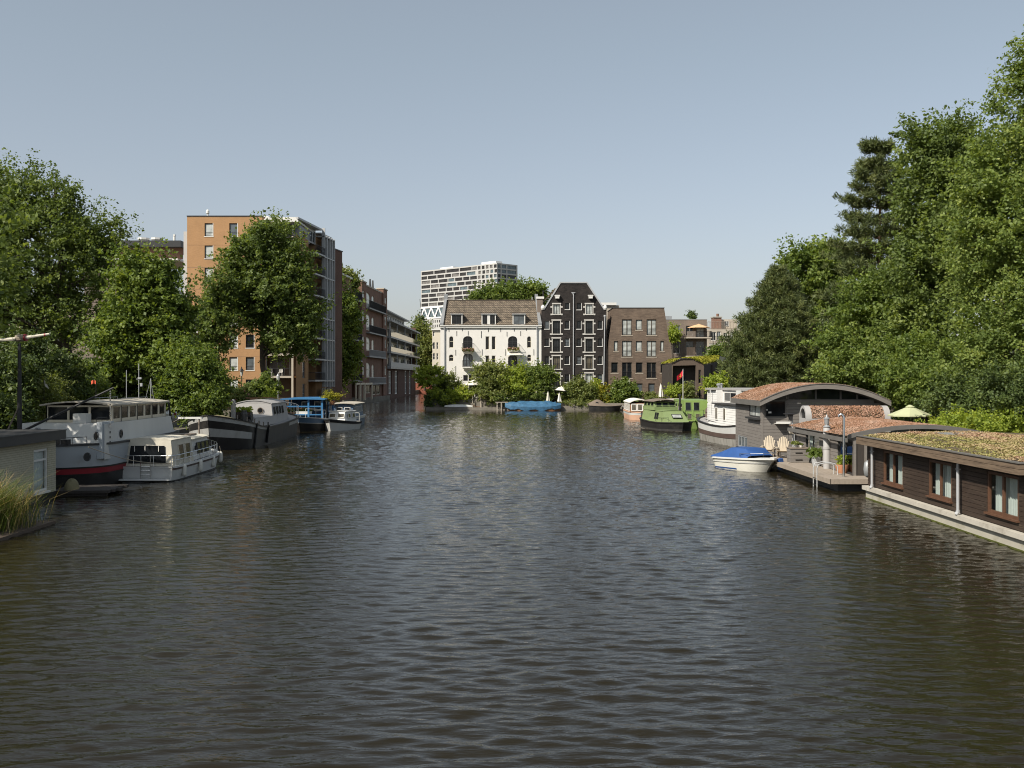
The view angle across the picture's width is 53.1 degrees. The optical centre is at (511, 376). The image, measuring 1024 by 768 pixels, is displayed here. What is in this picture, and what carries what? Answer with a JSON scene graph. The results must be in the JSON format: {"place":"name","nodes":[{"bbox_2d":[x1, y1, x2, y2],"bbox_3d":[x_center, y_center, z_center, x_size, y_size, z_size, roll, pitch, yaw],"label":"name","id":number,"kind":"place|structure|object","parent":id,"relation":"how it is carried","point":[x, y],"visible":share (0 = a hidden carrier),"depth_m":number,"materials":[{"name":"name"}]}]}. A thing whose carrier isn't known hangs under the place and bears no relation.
{"place":"outdoors","nodes":[
{"label":"outdoors","id":0,"kind":"place"},
{"bbox_2d":[3,307,167,409],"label":"bank house","id":1,"kind":"structure","parent":0,"point":[90,355],"depth_m":116.00,"materials":[{"name":"brick"}]},
{"bbox_2d":[84,234,183,305],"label":"penthouse building","id":2,"kind":"structure","parent":0,"point":[174,244],"depth_m":150.52,"materials":[{"name":"brick"}]},
{"bbox_2d":[420,261,516,328],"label":"apartment tower","id":3,"kind":"structure","parent":0,"point":[454,283],"depth_m":720.69,"materials":[{"name":"white concrete"}]},
{"bbox_2d":[440,294,543,401],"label":"white house","id":4,"kind":"structure","parent":0,"point":[509,331],"depth_m":161.00,"materials":[{"name":"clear paint"}]},
{"bbox_2d":[0,393,1023,767],"bbox_3d":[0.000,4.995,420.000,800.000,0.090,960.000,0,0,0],"label":"water","id":5,"kind":"structure","parent":0,"point":[410,581],"depth_m":21.53,"materials":[{"name":"black liquid"}]},
{"bbox_2d":[0,468,55,540],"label":"reed clump","id":6,"kind":"object","parent":5,"relation":"in","point":[12,523],"visible":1,"depth_m":33.17,"materials":[{"name":"green plant"}]},
{"bbox_2d":[0,429,66,505],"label":"pale houseboat","id":7,"kind":"object","parent":5,"relation":"on","point":[27,451],"visible":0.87,"depth_m":40.15,"materials":[{"name":"beige wood"}]},
{"bbox_2d":[34,448,46,491],"bbox_3d":[-18.865,3.730,40.850,0.070,1.700,1.200,0,0,0],"label":"window","id":8,"kind":"structure","parent":7,"relation":"in","point":[45,449],"depth_m":41.36,"materials":[{"name":"grey paint"}]},
{"bbox_2d":[0,333,179,488],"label":"white barge","id":9,"kind":"object","parent":5,"relation":"on","point":[109,426],"visible":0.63,"depth_m":47.10,"materials":[{"name":"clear metal"}]},
{"bbox_2d":[104,423,113,459],"bbox_3d":[-18.473,2.945,46.925,0.045,1.610,1.050,0,0,0],"label":"side door","id":10,"kind":"structure","parent":9,"relation":"in","point":[107,428],"depth_m":46.71,"materials":[{"name":"white metal"}]},
{"bbox_2d":[56,484,128,496],"bbox_3d":[-18.078,4.980,43.981,2.540,0.440,2.370,0,0,-7],"label":"timber raft","id":11,"kind":"object","parent":5,"relation":"on","point":[93,490],"visible":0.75,"depth_m":42.99,"materials":[{"name":"wood"}]},
{"bbox_2d":[64,478,78,489],"bbox_3d":[-18.589,4.520,43.300,0.521,0.479,0.877,0,0,0],"label":"tarpaulin bundle","id":12,"kind":"object","parent":11,"relation":"on","point":[71,483],"visible":1,"depth_m":43.06,"materials":[{"name":"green fabric"}]},
{"bbox_2d":[119,433,218,481],"bbox_3d":[-17.441,4.138,53.525,3.100,2.425,10.550,0,0,1],"label":"cabin cruiser","id":13,"kind":"object","parent":5,"relation":"on","point":[174,449],"visible":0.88,"depth_m":49.06,"materials":[{"name":"white plastic"}]},
{"bbox_2d":[187,397,298,450],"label":"dark barge","id":14,"kind":"object","parent":5,"relation":"on","point":[267,421],"visible":0.91,"depth_m":73.60,"materials":[{"name":"grey metal"}]},
{"bbox_2d":[280,397,333,431],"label":"blue houseboat","id":15,"kind":"object","parent":5,"relation":"on","point":[313,421],"visible":0.42,"depth_m":94.56,"materials":[{"name":"metal"}]},
{"bbox_2d":[321,388,346,417],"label":"potted plant","id":16,"kind":"object","parent":15,"relation":"on","point":[331,396],"visible":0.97,"depth_m":96.28,"materials":[{"name":"plant"}]},
{"bbox_2d":[324,409,361,430],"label":"cabin boat","id":17,"kind":"object","parent":5,"relation":"on","point":[341,420],"visible":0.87,"depth_m":95.65,"materials":[{"name":"metal"}]},
{"bbox_2d":[334,401,365,424],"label":"round boat","id":18,"kind":"object","parent":5,"relation":"on","point":[357,406],"visible":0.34,"depth_m":104.63,"materials":[{"name":"metal"}]},
{"bbox_2d":[505,401,560,410],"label":"covered boat","id":19,"kind":"object","parent":5,"relation":"on","point":[533,406],"visible":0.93,"depth_m":150.95,"materials":[{"name":"blue fabric"}]},
{"bbox_2d":[588,399,623,410],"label":"rowing boat","id":20,"kind":"object","parent":5,"relation":"on","point":[597,405],"visible":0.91,"depth_m":150.94,"materials":[{"name":"brown wood"}]},
{"bbox_2d":[623,398,643,419],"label":"pink boat","id":21,"kind":"object","parent":5,"relation":"on","point":[632,410],"visible":0.61,"depth_m":118.73,"materials":[{"name":"paint"}]},
{"bbox_2d":[639,394,692,430],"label":"green boat","id":22,"kind":"object","parent":5,"relation":"on","point":[657,414],"visible":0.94,"depth_m":96.62,"materials":[{"name":"paint"}]},
{"bbox_2d":[674,399,707,428],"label":"green houseboat","id":23,"kind":"object","parent":5,"relation":"on","point":[692,410],"visible":0.25,"depth_m":99.62,"materials":[{"name":"paint"}]},
{"bbox_2d":[697,383,786,446],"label":"white ship","id":24,"kind":"object","parent":5,"relation":"on","point":[717,423],"visible":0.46,"depth_m":76.73,"materials":[{"name":"metal"}]},
{"bbox_2d":[711,446,783,471],"bbox_3d":[12.748,4.565,55.047,2.000,1.570,4.300,0,0,-25],"label":"speedboat","id":25,"kind":"object","parent":5,"relation":"on","point":[743,458],"visible":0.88,"depth_m":54.37,"materials":[{"name":"white plastic"}]},
{"bbox_2d":[730,382,890,458],"bbox_3d":[18.738,2.879,65.272,7.891,5.042,8.304,0,0,0],"label":"grey houseboat","id":26,"kind":"object","parent":5,"relation":"on","point":[760,415],"visible":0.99,"depth_m":62.01,"materials":[{"name":"wood"}]},
{"bbox_2d":[764,400,785,417],"bbox_3d":[15.940,1.940,62.030,1.340,1.080,0.060,0,0,0],"label":"corner window","id":27,"kind":"structure","parent":26,"relation":"in","point":[777,408],"depth_m":62.03,"materials":[{"name":"black glass"}]},
{"bbox_2d":[768,451,868,490],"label":"wooden deck","id":28,"kind":"structure","parent":5,"relation":"on","point":[828,478],"depth_m":46.99,"materials":[{"name":"grey wood"}]},
{"bbox_2d":[786,447,808,462],"bbox_3d":[14.908,4.059,53.400,1.030,0.770,0.830,0,0,0],"label":"planter box","id":29,"kind":"object","parent":28,"relation":"on","point":[795,455],"visible":0.93,"depth_m":53.02,"materials":[{"name":"grey wood"}]},
{"bbox_2d":[804,446,822,465],"bbox_3d":[15.212,3.951,50.953,1.108,0.985,1.018,0,0,-17],"label":"potted plant","id":30,"kind":"object","parent":28,"relation":"on","point":[815,455],"visible":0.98,"depth_m":50.82,"materials":[{"name":"green plant"}]},
{"bbox_2d":[823,414,830,468],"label":"lantern pillar","id":31,"kind":"structure","parent":28,"relation":"on","point":[826,449],"depth_m":49.47,"materials":[{"name":"grey metal"}]},
{"bbox_2d":[835,454,848,472],"bbox_3d":[15.241,4.003,47.405,0.645,0.882,0.842,0,0,0],"label":"potted plant","id":32,"kind":"object","parent":28,"relation":"on","point":[840,464],"visible":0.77,"depth_m":47.16,"materials":[{"name":"green plant"}]},
{"bbox_2d":[787,417,993,486],"bbox_3d":[18.515,3.773,50.815,7.070,3.255,9.829,0,0,0],"label":"red roof houseboat","id":33,"kind":"object","parent":5,"relation":"on","point":[857,455],"visible":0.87,"depth_m":48.68,"materials":[{"name":"clear tile"}]},
{"bbox_2d":[799,405,890,431],"bbox_3d":[18.700,2.318,57.596,4.700,1.465,1.420,0,0,0],"label":"barrel dormer","id":34,"kind":"object","parent":33,"relation":"on","point":[810,412],"visible":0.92,"depth_m":57.08,"materials":[{"name":"tile"}]},
{"bbox_2d":[887,405,932,430],"bbox_3d":[20.991,2.419,54.000,2.070,1.878,2.069,0,0,0],"label":"garden parasol","id":35,"kind":"object","parent":33,"relation":"on","point":[909,411],"visible":0.86,"depth_m":53.42,"materials":[{"name":"yellow fabric"}]},
{"bbox_2d":[855,430,1023,551],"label":"dark houseboat","id":36,"kind":"object","parent":5,"relation":"on","point":[963,472],"visible":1,"depth_m":34.76,"materials":[{"name":"brown wood"}]},
{"bbox_2d":[881,450,903,488],"bbox_3d":[14.670,3.560,39.435,0.180,1.320,2.150,0,0,0],"label":"window","id":37,"kind":"structure","parent":36,"relation":"in","point":[892,484],"depth_m":39.38,"materials":[{"name":"brown wood"}]},
{"bbox_2d":[925,459,952,503],"bbox_3d":[14.670,3.560,35.100,0.180,1.320,2.020,0,0,0],"label":"window","id":38,"kind":"structure","parent":36,"relation":"in","point":[940,497],"depth_m":35.09,"materials":[{"name":"brown wood"}]},
{"bbox_2d":[984,471,1019,522],"bbox_3d":[14.670,3.560,30.625,0.180,1.320,2.070,0,0,0],"label":"window","id":39,"kind":"structure","parent":36,"relation":"in","point":[1003,514],"depth_m":30.65,"materials":[{"name":"brown wood"}]},
{"bbox_2d":[0,0,1023,373],"label":"sky","id":40,"kind":"structure","parent":0,"point":[645,153],"materials":[{"name":"blue"}]},
{"bbox_2d":[425,403,623,409],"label":"quay edge","id":41,"kind":"object","parent":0,"point":[492,404],"visible":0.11,"depth_m":154.93,"materials":[{"name":"stone"}]},
{"bbox_2d":[435,384,476,404],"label":"shrub","id":42,"kind":"object","parent":41,"relation":"on","point":[455,394],"visible":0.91,"depth_m":154.83,"materials":[{"name":"green plant"}]},
{"bbox_2d":[426,407,507,409],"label":"stone ledge","id":43,"kind":"object","parent":41,"relation":"on","point":[463,408],"visible":0.43,"depth_m":153.50,"materials":[{"name":"grey stone"}]},
{"bbox_2d":[466,356,514,405],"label":"shrub","id":44,"kind":"object","parent":41,"relation":"on","point":[487,376],"visible":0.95,"depth_m":155.20,"materials":[{"name":"green plant"}]},
{"bbox_2d":[166,379,968,433],"bbox_3d":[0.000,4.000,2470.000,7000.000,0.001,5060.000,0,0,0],"label":"ground","id":45,"kind":"structure","parent":0,"point":[175,426],"depth_m":84.11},
{"bbox_2d":[0,178,64,368],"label":"leafy tree","id":46,"kind":"object","parent":45,"relation":"on","point":[14,221],"visible":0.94,"depth_m":52.88,"materials":[{"name":"green plant"}]},
{"bbox_2d":[0,380,70,428],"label":"hedge","id":47,"kind":"object","parent":45,"relation":"on","point":[2,393],"visible":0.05,"depth_m":58.32,"materials":[{"name":"green plant"}]},
{"bbox_2d":[0,317,97,428],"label":"shrub","id":48,"kind":"object","parent":45,"relation":"on","point":[37,357],"visible":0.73,"depth_m":64.93,"materials":[{"name":"green plant"}]},
{"bbox_2d":[25,365,80,421],"bbox_3d":[-29.447,1.629,64.226,3.998,4.879,6.562,0,0,0],"label":"shrub","id":49,"kind":"object","parent":45,"relation":"on","point":[55,392],"visible":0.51,"depth_m":63.60,"materials":[{"name":"green plant"}]},
{"bbox_2d":[0,147,148,359],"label":"leafy tree","id":50,"kind":"object","parent":45,"relation":"on","point":[73,235],"visible":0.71,"depth_m":84.49,"materials":[{"name":"green plant"}]},
{"bbox_2d":[67,371,117,400],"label":"shrub","id":51,"kind":"object","parent":45,"relation":"on","point":[100,385],"visible":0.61,"depth_m":71.42,"materials":[{"name":"green plant"}]},
{"bbox_2d":[81,356,162,398],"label":"shrub","id":52,"kind":"object","parent":45,"relation":"on","point":[132,388],"visible":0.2,"depth_m":80.02,"materials":[{"name":"green plant"}]},
{"bbox_2d":[67,237,214,398],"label":"leafy tree","id":53,"kind":"object","parent":45,"relation":"on","point":[146,314],"visible":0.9,"depth_m":78.49,"materials":[{"name":"green plant"}]},
{"bbox_2d":[149,330,242,429],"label":"shrub","id":54,"kind":"object","parent":45,"relation":"on","point":[195,379],"visible":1,"depth_m":72.77,"materials":[{"name":"green plant"}]},
{"bbox_2d":[190,261,255,368],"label":"leafy tree","id":55,"kind":"object","parent":45,"relation":"on","point":[220,314],"visible":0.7,"depth_m":107.42,"materials":[{"name":"green plant"}]},
{"bbox_2d":[225,381,257,411],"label":"shrub","id":56,"kind":"object","parent":45,"relation":"on","point":[240,395],"visible":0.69,"depth_m":100.19,"materials":[{"name":"green plant"}]},
{"bbox_2d":[184,210,334,407],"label":"orange apartments","id":57,"kind":"structure","parent":45,"relation":"on","point":[204,235],"depth_m":131.00,"materials":[{"name":"brick"}]},
{"bbox_2d":[270,358,284,374],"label":"balcony door","id":58,"kind":"structure","parent":57,"relation":"in","point":[274,364],"depth_m":132.00,"materials":[{"name":"black glass"}]},
{"bbox_2d":[235,366,288,398],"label":"shrub","id":59,"kind":"object","parent":45,"relation":"on","point":[261,381],"visible":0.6,"depth_m":104.12,"materials":[{"name":"green plant"}]},
{"bbox_2d":[206,206,339,373],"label":"leafy tree","id":60,"kind":"object","parent":45,"relation":"on","point":[274,278],"visible":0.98,"depth_m":110.28,"materials":[{"name":"green plant"}]},
{"bbox_2d":[326,248,342,402],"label":"dark brick tower","id":61,"kind":"structure","parent":45,"relation":"on","point":[337,388],"depth_m":156.24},
{"bbox_2d":[342,265,367,392],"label":"leafy tree","id":62,"kind":"object","parent":45,"relation":"on","point":[352,354],"visible":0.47,"depth_m":166.47,"materials":[{"name":"green plant"}]},
{"bbox_2d":[334,273,389,404],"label":"red brick apartments","id":63,"kind":"structure","parent":45,"relation":"on","point":[372,387],"depth_m":206.60,"materials":[{"name":"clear brick"}]},
{"bbox_2d":[387,310,420,398],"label":"balcony flats","id":64,"kind":"structure","parent":45,"relation":"on","point":[403,344],"depth_m":254.36,"materials":[{"name":"brick"}]},
{"bbox_2d":[411,315,432,390],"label":"leafy tree","id":65,"kind":"object","parent":45,"relation":"on","point":[424,338],"visible":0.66,"depth_m":302.33,"materials":[{"name":"green plant"}]},
{"bbox_2d":[412,362,450,390],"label":"leafy tree","id":66,"kind":"object","parent":45,"relation":"on","point":[424,377],"visible":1,"depth_m":155.78,"materials":[{"name":"green plant"}]},
{"bbox_2d":[425,385,442,402],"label":"shrub","id":67,"kind":"object","parent":45,"relation":"on","point":[435,390],"visible":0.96,"depth_m":155.10,"materials":[{"name":"green plant"}]},
{"bbox_2d":[431,329,439,385],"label":"cream house","id":68,"kind":"structure","parent":45,"relation":"on","point":[435,346],"depth_m":300.00,"materials":[{"name":"paint"}]},
{"bbox_2d":[426,367,470,391],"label":"shrub","id":69,"kind":"object","parent":45,"relation":"on","point":[453,383],"visible":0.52,"depth_m":157.03,"materials":[{"name":"green plant"}]},
{"bbox_2d":[462,277,498,299],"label":"leafy tree","id":70,"kind":"object","parent":45,"relation":"on","point":[485,293],"visible":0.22,"depth_m":230.30,"materials":[{"name":"green plant"}]},
{"bbox_2d":[427,397,538,406],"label":"garden wall","id":71,"kind":"structure","parent":45,"relation":"on","point":[460,401],"depth_m":155.40,"materials":[{"name":"stone"}]},
{"bbox_2d":[485,276,524,299],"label":"leafy tree","id":72,"kind":"object","parent":45,"relation":"on","point":[503,291],"visible":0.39,"depth_m":230.49,"materials":[{"name":"green plant"}]},
{"bbox_2d":[496,356,538,399],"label":"shrub","id":73,"kind":"object","parent":45,"relation":"on","point":[517,381],"visible":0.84,"depth_m":155.20,"materials":[{"name":"green plant"}]},
{"bbox_2d":[489,384,557,406],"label":"shrub","id":74,"kind":"object","parent":45,"relation":"on","point":[539,395],"visible":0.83,"depth_m":154.75,"materials":[{"name":"green plant"}]},
{"bbox_2d":[504,274,545,302],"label":"leafy tree","id":75,"kind":"object","parent":45,"relation":"on","point":[520,291],"visible":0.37,"depth_m":231.86,"materials":[{"name":"green plant"}]},
{"bbox_2d":[517,276,552,305],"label":"leafy tree","id":76,"kind":"object","parent":45,"relation":"on","point":[541,287],"visible":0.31,"depth_m":232.94,"materials":[{"name":"green plant"}]},
{"bbox_2d":[523,358,560,392],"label":"shrub","id":77,"kind":"object","parent":45,"relation":"on","point":[540,375],"visible":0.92,"depth_m":155.55,"materials":[{"name":"green plant"}]},
{"bbox_2d":[554,372,599,402],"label":"shrub","id":78,"kind":"object","parent":45,"relation":"on","point":[578,388],"visible":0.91,"depth_m":155.53,"materials":[{"name":"green plant"}]},
{"bbox_2d":[602,376,645,402],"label":"shrub","id":79,"kind":"object","parent":45,"relation":"on","point":[623,389],"visible":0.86,"depth_m":154.95,"materials":[{"name":"green plant"}]},
{"bbox_2d":[668,321,682,362],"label":"tree","id":80,"kind":"object","parent":45,"relation":"on","point":[674,334],"visible":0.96,"depth_m":182.38,"materials":[{"name":"green plant"}]},
{"bbox_2d":[662,382,694,397],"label":"shrub","id":81,"kind":"object","parent":45,"relation":"on","point":[672,391],"visible":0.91,"depth_m":147.32,"materials":[{"name":"green plant"}]},
{"bbox_2d":[665,316,711,394],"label":"brick apartments","id":82,"kind":"structure","parent":45,"relation":"on","point":[693,341],"depth_m":185.00,"materials":[{"name":"brown brick"}]},
{"bbox_2d":[679,380,698,398],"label":"shrub","id":83,"kind":"object","parent":45,"relation":"on","point":[689,391],"visible":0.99,"depth_m":146.50,"materials":[{"name":"green plant"}]},
{"bbox_2d":[697,370,729,399],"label":"shrub","id":84,"kind":"object","parent":45,"relation":"on","point":[711,381],"visible":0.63,"depth_m":95.65,"materials":[{"name":"green plant"}]},
{"bbox_2d":[702,340,732,363],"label":"leafy tree","id":85,"kind":"object","parent":45,"relation":"on","point":[714,350],"visible":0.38,"depth_m":167.17,"materials":[{"name":"green plant"}]},
{"bbox_2d":[707,314,739,360],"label":"beige apartments","id":86,"kind":"structure","parent":45,"relation":"on","point":[719,324],"depth_m":205.18,"materials":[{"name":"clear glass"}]},
{"bbox_2d":[716,263,829,387],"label":"pine tree","id":87,"kind":"object","parent":45,"relation":"on","point":[773,326],"visible":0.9,"depth_m":100.28,"materials":[{"name":"green plant"}]},
{"bbox_2d":[772,232,856,332],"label":"leafy tree","id":88,"kind":"object","parent":45,"relation":"on","point":[805,263],"visible":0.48,"depth_m":116.01,"materials":[{"name":"green plant"}]},
{"bbox_2d":[793,254,905,405],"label":"leafy tree","id":89,"kind":"object","parent":45,"relation":"on","point":[852,309],"visible":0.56,"depth_m":77.08,"materials":[{"name":"green plant"}]},
{"bbox_2d":[804,135,909,358],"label":"pine tree","id":90,"kind":"object","parent":45,"relation":"on","point":[875,169],"visible":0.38,"depth_m":89.25,"materials":[{"name":"green plant"}]},
{"bbox_2d":[801,326,920,433],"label":"shrub","id":91,"kind":"object","parent":45,"relation":"on","point":[855,370],"visible":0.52,"depth_m":72.00,"materials":[{"name":"green plant"}]},
{"bbox_2d":[865,322,969,431],"bbox_3d":[25.673,0.220,64.173,6.478,7.692,9.302,0,0,0],"label":"shrub","id":92,"kind":"object","parent":45,"relation":"on","point":[899,378],"visible":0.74,"depth_m":63.86,"materials":[{"name":"green plant"}]},
{"bbox_2d":[861,98,1006,381],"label":"leafy tree","id":93,"kind":"object","parent":45,"relation":"on","point":[918,273],"visible":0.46,"depth_m":72.11,"materials":[{"name":"green plant"}]},
{"bbox_2d":[906,350,1023,430],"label":"shrub","id":94,"kind":"object","parent":45,"relation":"on","point":[978,392],"visible":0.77,"depth_m":50.33,"materials":[{"name":"green plant"}]},
{"bbox_2d":[909,245,1023,386],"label":"leafy tree","id":95,"kind":"object","parent":45,"relation":"on","point":[1000,340],"visible":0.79,"depth_m":53.34,"materials":[{"name":"green plant"}]},
{"bbox_2d":[915,403,1023,432],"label":"shrub","id":96,"kind":"object","parent":45,"relation":"on","point":[981,421],"visible":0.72,"depth_m":48.54,"materials":[{"name":"green plant"}]},
{"bbox_2d":[919,24,1023,348],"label":"leafy tree","id":97,"kind":"object","parent":45,"relation":"on","point":[994,227],"visible":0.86,"depth_m":55.12,"materials":[{"name":"green plant"}]},
{"bbox_2d":[541,282,606,401],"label":"black warehouse","id":98,"kind":"structure","parent":0,"point":[574,329],"depth_m":161.00,"materials":[{"name":"brick"}]},
{"bbox_2d":[560,406,621,409],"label":"quay ledge","id":99,"kind":"object","parent":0,"point":[574,408],"visible":0.36,"depth_m":152.60,"materials":[{"name":"stone"}]},
{"bbox_2d":[558,396,599,406],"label":"shrub","id":100,"kind":"object","parent":99,"relation":"on","point":[575,402],"visible":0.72,"depth_m":153.55,"materials":[{"name":"green plant"}]},
{"bbox_2d":[607,307,671,399],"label":"brown house","id":101,"kind":"structure","parent":0,"point":[638,348],"depth_m":161.30,"materials":[{"name":"brick"}]},
{"bbox_2d":[622,319,631,334],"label":"window","id":102,"kind":"structure","parent":101,"relation":"in","point":[626,323],"depth_m":161.49,"materials":[{"name":"grey glass"}]},
{"bbox_2d":[622,341,631,356],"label":"french door","id":103,"kind":"structure","parent":101,"relation":"in","point":[626,345],"depth_m":161.49,"materials":[{"name":"glass"}]},
{"bbox_2d":[622,362,631,377],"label":"french door","id":104,"kind":"structure","parent":101,"relation":"in","point":[626,366],"depth_m":161.49,"materials":[{"name":"glass"}]},
{"bbox_2d":[647,319,655,334],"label":"window","id":105,"kind":"structure","parent":101,"relation":"in","point":[651,323],"depth_m":161.49,"materials":[{"name":"glass"}]},
{"bbox_2d":[647,341,655,356],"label":"french door","id":106,"kind":"structure","parent":101,"relation":"in","point":[651,345],"depth_m":161.49,"materials":[{"name":"grey glass"}]},
{"bbox_2d":[647,362,655,377],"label":"french door","id":107,"kind":"structure","parent":101,"relation":"in","point":[651,366],"depth_m":161.49,"materials":[{"name":"glass"}]},
{"bbox_2d":[661,355,729,399],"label":"black barn","id":108,"kind":"structure","parent":0,"point":[688,366],"depth_m":149.60,"materials":[{"name":"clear wood"}]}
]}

